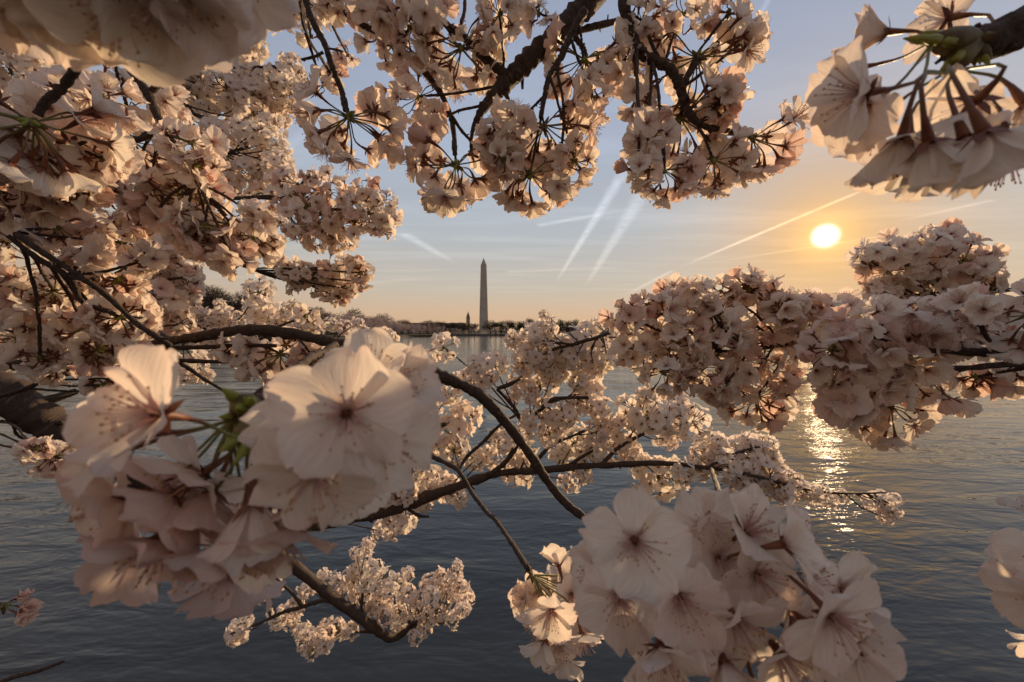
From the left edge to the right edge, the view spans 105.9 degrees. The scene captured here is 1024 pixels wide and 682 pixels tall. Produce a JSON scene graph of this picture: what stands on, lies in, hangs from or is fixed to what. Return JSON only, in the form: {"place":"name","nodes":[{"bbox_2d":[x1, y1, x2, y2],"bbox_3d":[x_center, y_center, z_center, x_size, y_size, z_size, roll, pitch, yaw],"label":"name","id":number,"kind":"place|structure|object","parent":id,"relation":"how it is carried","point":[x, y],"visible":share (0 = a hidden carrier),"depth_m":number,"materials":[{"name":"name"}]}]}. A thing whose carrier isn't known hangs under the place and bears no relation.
{"place":"outdoors","nodes":[
{"label":"outdoors","id":0,"kind":"place"},
{"bbox_2d":[0,588,43,626],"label":"cherry branch","id":1,"kind":"object","parent":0,"point":[27,614],"visible":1,"depth_m":0.30,"materials":[{"name":"pink plant"}]},
{"bbox_2d":[0,48,85,108],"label":"cherry branch","id":2,"kind":"object","parent":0,"point":[17,65],"visible":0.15,"depth_m":1.25,"materials":[{"name":"pink plant"}]},
{"bbox_2d":[0,203,206,378],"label":"cherry branch","id":3,"kind":"object","parent":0,"point":[48,315],"visible":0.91,"depth_m":0.37,"materials":[{"name":"pink plant"}]},
{"bbox_2d":[0,64,152,235],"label":"cherry branch","id":4,"kind":"object","parent":3,"relation":"attached to","point":[63,157],"visible":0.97,"depth_m":0.27,"materials":[{"name":"pink plant"}]},
{"bbox_2d":[0,358,227,398],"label":"cherry branch","id":5,"kind":"object","parent":3,"relation":"attached to","point":[86,385],"visible":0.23,"depth_m":0.51,"materials":[{"name":"plant"}]},
{"bbox_2d":[99,66,288,282],"bbox_3d":[-0.318,-0.177,0.384,0.204,0.238,0.102,0,1,0],"label":"cherry branch","id":6,"kind":"object","parent":3,"relation":"attached to","point":[193,187],"visible":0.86,"depth_m":0.37,"materials":[{"name":"pink plant"}]},
{"bbox_2d":[0,371,474,662],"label":"cherry bough","id":7,"kind":"object","parent":3,"relation":"attached to","point":[39,416],"visible":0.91,"depth_m":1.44,"materials":[{"name":"pink plant"}]},
{"bbox_2d":[0,660,64,681],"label":"bare twig","id":8,"kind":"object","parent":7,"relation":"attached to","point":[19,675],"visible":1,"depth_m":0.50,"materials":[{"name":"brown wood"}]},
{"bbox_2d":[177,273,399,384],"bbox_3d":[-0.508,0.024,0.908,0.694,0.369,0.381,1,1,31],"label":"cherry branch","id":9,"kind":"object","parent":7,"relation":"on","point":[265,309],"visible":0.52,"depth_m":0.93,"materials":[{"name":"pink plant"}]},
{"bbox_2d":[306,331,904,543],"bbox_3d":[0.016,0.251,0.912,1.767,0.548,0.238,0,1,4],"label":"cherry branch","id":10,"kind":"object","parent":7,"relation":"attached to","point":[759,462],"visible":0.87,"depth_m":0.88,"materials":[{"name":"pink plant"}]},
{"bbox_2d":[503,262,1023,435],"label":"cherry branch","id":11,"kind":"object","parent":10,"relation":"attached to","point":[676,347],"visible":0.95,"depth_m":0.41,"materials":[{"name":"pink plant"}]},
{"bbox_2d":[794,278,1023,451],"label":"cherry branch","id":12,"kind":"object","parent":11,"relation":"attached to","point":[881,372],"visible":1,"depth_m":0.29,"materials":[{"name":"pink plant"}]},
{"bbox_2d":[843,217,1011,309],"bbox_3d":[0.599,-0.098,0.501,0.335,0.129,0.109,0,1,0],"label":"cherry branch","id":13,"kind":"object","parent":11,"relation":"on","point":[943,257],"visible":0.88,"depth_m":0.48,"materials":[{"name":"pink plant"}]},
{"bbox_2d":[6,324,585,519],"bbox_3d":[-0.257,0.108,0.439,0.758,0.254,0.078,0,1,0],"label":"cherry branch","id":14,"kind":"object","parent":3,"relation":"attached to","point":[257,358],"visible":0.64,"depth_m":0.42,"materials":[{"name":"brown plant"}]},
{"bbox_2d":[54,327,446,619],"bbox_3d":[-0.138,0.039,0.228,0.100,0.091,0.359,-1,1,-29],"label":"cherry branch","id":15,"kind":"object","parent":14,"relation":"attached to","point":[349,432],"visible":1,"depth_m":0.10,"materials":[{"name":"pink plant"}]},
{"bbox_2d":[0,0,300,87],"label":"cherry branch","id":16,"kind":"object","parent":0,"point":[164,43],"visible":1,"depth_m":0.09,"materials":[{"name":"pink plant"}]},
{"bbox_2d":[178,51,309,138],"bbox_3d":[-0.657,-0.584,0.906,0.387,0.271,0.228,0,1,0],"label":"cherry branch","id":17,"kind":"object","parent":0,"point":[254,85],"visible":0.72,"depth_m":0.90,"materials":[{"name":"pink plant"}]},
{"bbox_2d":[191,112,300,195],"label":"cherry branch","id":18,"kind":"object","parent":17,"relation":"attached to","point":[266,154],"visible":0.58,"depth_m":0.81,"materials":[{"name":"pink plant"}]},
{"bbox_2d":[232,0,318,73],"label":"cherry branch","id":19,"kind":"object","parent":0,"point":[260,54],"visible":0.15,"depth_m":1.12,"materials":[{"name":"pink plant"}]},
{"bbox_2d":[223,162,403,255],"bbox_3d":[-0.362,-0.235,0.703,0.307,0.168,0.204,-1,1,-23],"label":"cherry branch","id":20,"kind":"object","parent":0,"point":[308,226],"visible":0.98,"depth_m":0.67,"materials":[{"name":"pink plant"}]},
{"bbox_2d":[242,248,374,308],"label":"cherry branch","id":21,"kind":"object","parent":20,"relation":"attached to","point":[323,278],"visible":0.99,"depth_m":0.71,"materials":[{"name":"pink plant"}]},
{"bbox_2d":[160,330,605,336],"bbox_3d":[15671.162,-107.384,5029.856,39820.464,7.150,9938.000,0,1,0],"label":"ground","id":22,"kind":"structure","parent":0,"point":[398,333],"depth_m":323.39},
{"bbox_2d":[201,287,228,306],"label":"bare tree","id":23,"kind":"object","parent":22,"relation":"on","point":[211,297],"visible":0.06,"depth_m":180.79,"materials":[{"name":"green plant"}]},
{"bbox_2d":[201,287,233,308],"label":"bare tree","id":24,"kind":"object","parent":22,"relation":"on","point":[214,296],"visible":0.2,"depth_m":176.25,"materials":[{"name":"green plant"}]},
{"bbox_2d":[203,282,245,310],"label":"bare tree","id":25,"kind":"object","parent":22,"relation":"on","point":[227,294],"visible":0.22,"depth_m":184.89,"materials":[{"name":"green plant"}]},
{"bbox_2d":[209,294,250,315],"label":"bare tree","id":26,"kind":"object","parent":22,"relation":"on","point":[236,307],"visible":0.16,"depth_m":184.88,"materials":[{"name":"brown plant"}]},
{"bbox_2d":[228,292,247,306],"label":"bare tree","id":27,"kind":"object","parent":22,"relation":"on","point":[239,294],"visible":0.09,"depth_m":189.37,"materials":[{"name":"brown plant"}]},
{"bbox_2d":[307,305,326,321],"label":"bare tree","id":28,"kind":"object","parent":22,"relation":"on","point":[321,309],"visible":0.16,"depth_m":218.96,"materials":[{"name":"plant"}]},
{"bbox_2d":[148,335,504,339],"bbox_3d":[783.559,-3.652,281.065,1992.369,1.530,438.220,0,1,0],"label":"stone seawall","id":29,"kind":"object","parent":22,"relation":"on","point":[419,335],"visible":0.05,"depth_m":283.70,"materials":[{"name":"grey stone"}]},
{"bbox_2d":[320,311,334,332],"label":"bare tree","id":30,"kind":"object","parent":22,"relation":"on","point":[327,315],"visible":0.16,"depth_m":224.01,"materials":[{"name":"brown plant"}]},
{"bbox_2d":[337,310,357,318],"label":"cherry tree","id":31,"kind":"object","parent":22,"relation":"on","point":[346,314],"visible":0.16,"depth_m":251.24,"materials":[{"name":"pink plant"}]},
{"bbox_2d":[347,309,364,316],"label":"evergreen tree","id":32,"kind":"object","parent":22,"relation":"on","point":[357,313],"visible":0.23,"depth_m":262.06,"materials":[{"name":"green plant"}]},
{"bbox_2d":[377,315,394,326],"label":"cherry tree","id":33,"kind":"object","parent":22,"relation":"on","point":[387,319],"visible":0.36,"depth_m":281.79,"materials":[{"name":"pink plant"}]},
{"bbox_2d":[385,321,399,332],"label":"cherry tree","id":34,"kind":"object","parent":22,"relation":"on","point":[392,324],"visible":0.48,"depth_m":265.48,"materials":[{"name":"pink plant"}]},
{"bbox_2d":[396,325,407,334],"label":"cherry tree","id":35,"kind":"object","parent":22,"relation":"on","point":[401,331],"visible":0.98,"depth_m":255.60,"materials":[{"name":"pink plant"}]},
{"bbox_2d":[399,319,411,324],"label":"bare tree","id":36,"kind":"object","parent":22,"relation":"on","point":[405,322],"visible":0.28,"depth_m":310.61,"materials":[{"name":"brown plant"}]},
{"bbox_2d":[402,324,415,334],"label":"cherry tree","id":37,"kind":"object","parent":22,"relation":"on","point":[410,328],"visible":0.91,"depth_m":264.07,"materials":[{"name":"pink plant"}]},
{"bbox_2d":[422,325,431,333],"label":"cherry tree","id":38,"kind":"object","parent":22,"relation":"on","point":[428,330],"visible":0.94,"depth_m":289.85,"materials":[{"name":"pink plant"}]},
{"bbox_2d":[422,322,438,333],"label":"bare tree","id":39,"kind":"object","parent":22,"relation":"on","point":[431,324],"visible":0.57,"depth_m":305.21,"materials":[{"name":"brown plant"}]},
{"bbox_2d":[413,323,467,330],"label":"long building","id":40,"kind":"structure","parent":22,"relation":"on","point":[448,324],"depth_m":799.46,"materials":[{"name":"stone"}]},
{"bbox_2d":[437,323,451,331],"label":"bare tree","id":41,"kind":"object","parent":22,"relation":"on","point":[443,328],"visible":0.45,"depth_m":330.46,"materials":[{"name":"brown plant"}]},
{"bbox_2d":[446,322,456,333],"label":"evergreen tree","id":42,"kind":"object","parent":22,"relation":"on","point":[453,325],"visible":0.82,"depth_m":349.32,"materials":[{"name":"green plant"}]},
{"bbox_2d":[455,322,471,333],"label":"bare tree","id":43,"kind":"object","parent":22,"relation":"on","point":[462,327],"visible":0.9,"depth_m":340.78,"materials":[{"name":"brown plant"}]},
{"bbox_2d":[466,312,469,324],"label":"clock tower","id":44,"kind":"structure","parent":22,"relation":"on","point":[468,318],"depth_m":1491.97,"materials":[{"name":"stone"}]},
{"bbox_2d":[463,323,475,333],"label":"bare tree","id":45,"kind":"object","parent":22,"relation":"on","point":[472,327],"visible":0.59,"depth_m":347.73,"materials":[{"name":"brown plant"}]},
{"bbox_2d":[470,323,480,333],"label":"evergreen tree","id":46,"kind":"object","parent":22,"relation":"on","point":[474,325],"visible":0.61,"depth_m":352.60,"materials":[{"name":"green plant"}]},
{"bbox_2d":[479,258,487,330],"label":"obelisk","id":47,"kind":"object","parent":22,"relation":"on","point":[483,316],"visible":0.94,"depth_m":902.57,"materials":[{"name":"stone"}]},
{"bbox_2d":[481,320,498,333],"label":"bare tree","id":48,"kind":"object","parent":22,"relation":"on","point":[487,325],"visible":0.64,"depth_m":355.88,"materials":[{"name":"brown plant"}]},
{"bbox_2d":[488,322,502,333],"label":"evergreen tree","id":49,"kind":"object","parent":22,"relation":"on","point":[494,325],"visible":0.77,"depth_m":342.63,"materials":[{"name":"green plant"}]},
{"bbox_2d":[498,321,506,333],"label":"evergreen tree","id":50,"kind":"object","parent":22,"relation":"on","point":[501,326],"visible":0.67,"depth_m":346.82,"materials":[{"name":"green plant"}]},
{"bbox_2d":[498,320,515,332],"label":"bare tree","id":51,"kind":"object","parent":22,"relation":"on","point":[506,323],"visible":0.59,"depth_m":362.87,"materials":[{"name":"brown plant"}]},
{"bbox_2d":[507,323,517,330],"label":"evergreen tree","id":52,"kind":"object","parent":22,"relation":"on","point":[510,325],"visible":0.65,"depth_m":359.83,"materials":[{"name":"green plant"}]},
{"bbox_2d":[509,321,525,331],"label":"bare tree","id":53,"kind":"object","parent":22,"relation":"on","point":[515,325],"visible":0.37,"depth_m":361.72,"materials":[{"name":"brown plant"}]},
{"bbox_2d":[515,322,526,330],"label":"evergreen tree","id":54,"kind":"object","parent":22,"relation":"on","point":[520,325],"visible":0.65,"depth_m":349.19,"materials":[{"name":"green plant"}]},
{"bbox_2d":[563,324,576,331],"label":"bare tree","id":55,"kind":"object","parent":22,"relation":"on","point":[568,329],"visible":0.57,"depth_m":357.41,"materials":[{"name":"brown plant"}]},
{"bbox_2d":[375,0,635,219],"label":"cherry branch","id":56,"kind":"object","parent":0,"point":[547,166],"visible":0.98,"depth_m":0.39,"materials":[{"name":"pink plant"}]},
{"bbox_2d":[288,0,407,174],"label":"cherry branch","id":57,"kind":"object","parent":56,"relation":"attached to","point":[334,137],"visible":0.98,"depth_m":0.38,"materials":[{"name":"pink plant"}]},
{"bbox_2d":[312,0,502,218],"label":"cherry branch","id":58,"kind":"object","parent":56,"relation":"attached to","point":[384,30],"visible":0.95,"depth_m":0.39,"materials":[{"name":"pink plant"}]},
{"bbox_2d":[600,0,809,209],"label":"cherry branch","id":59,"kind":"object","parent":56,"relation":"attached to","point":[656,131],"visible":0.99,"depth_m":0.38,"materials":[{"name":"pink plant"}]},
{"bbox_2d":[0,336,1023,681],"bbox_3d":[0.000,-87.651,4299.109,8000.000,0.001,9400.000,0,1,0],"label":"water","id":60,"kind":"structure","parent":0,"point":[950,478],"depth_m":4.18,"materials":[{"name":"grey liquid"}]},
{"bbox_2d":[0,0,1023,330],"label":"sky","id":61,"kind":"structure","parent":0,"point":[607,244],"materials":[{"name":"blue"}]},
{"bbox_2d":[569,467,907,681],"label":"cherry branch","id":62,"kind":"object","parent":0,"point":[705,582],"visible":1,"depth_m":0.12,"materials":[{"name":"pink plant"}]},
{"bbox_2d":[431,454,603,681],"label":"cherry branch","id":63,"kind":"object","parent":62,"relation":"attached to","point":[542,605],"visible":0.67,"depth_m":0.25,"materials":[{"name":"pink plant"}]},
{"bbox_2d":[805,0,1023,201],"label":"cherry branch","id":64,"kind":"object","parent":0,"point":[957,136],"visible":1,"depth_m":0.12,"materials":[{"name":"pink plant"}]},
{"bbox_2d":[978,495,1023,657],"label":"cherry branch","id":65,"kind":"object","parent":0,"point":[1001,574],"visible":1,"depth_m":0.15,"materials":[{"name":"pink plant"}]}
]}

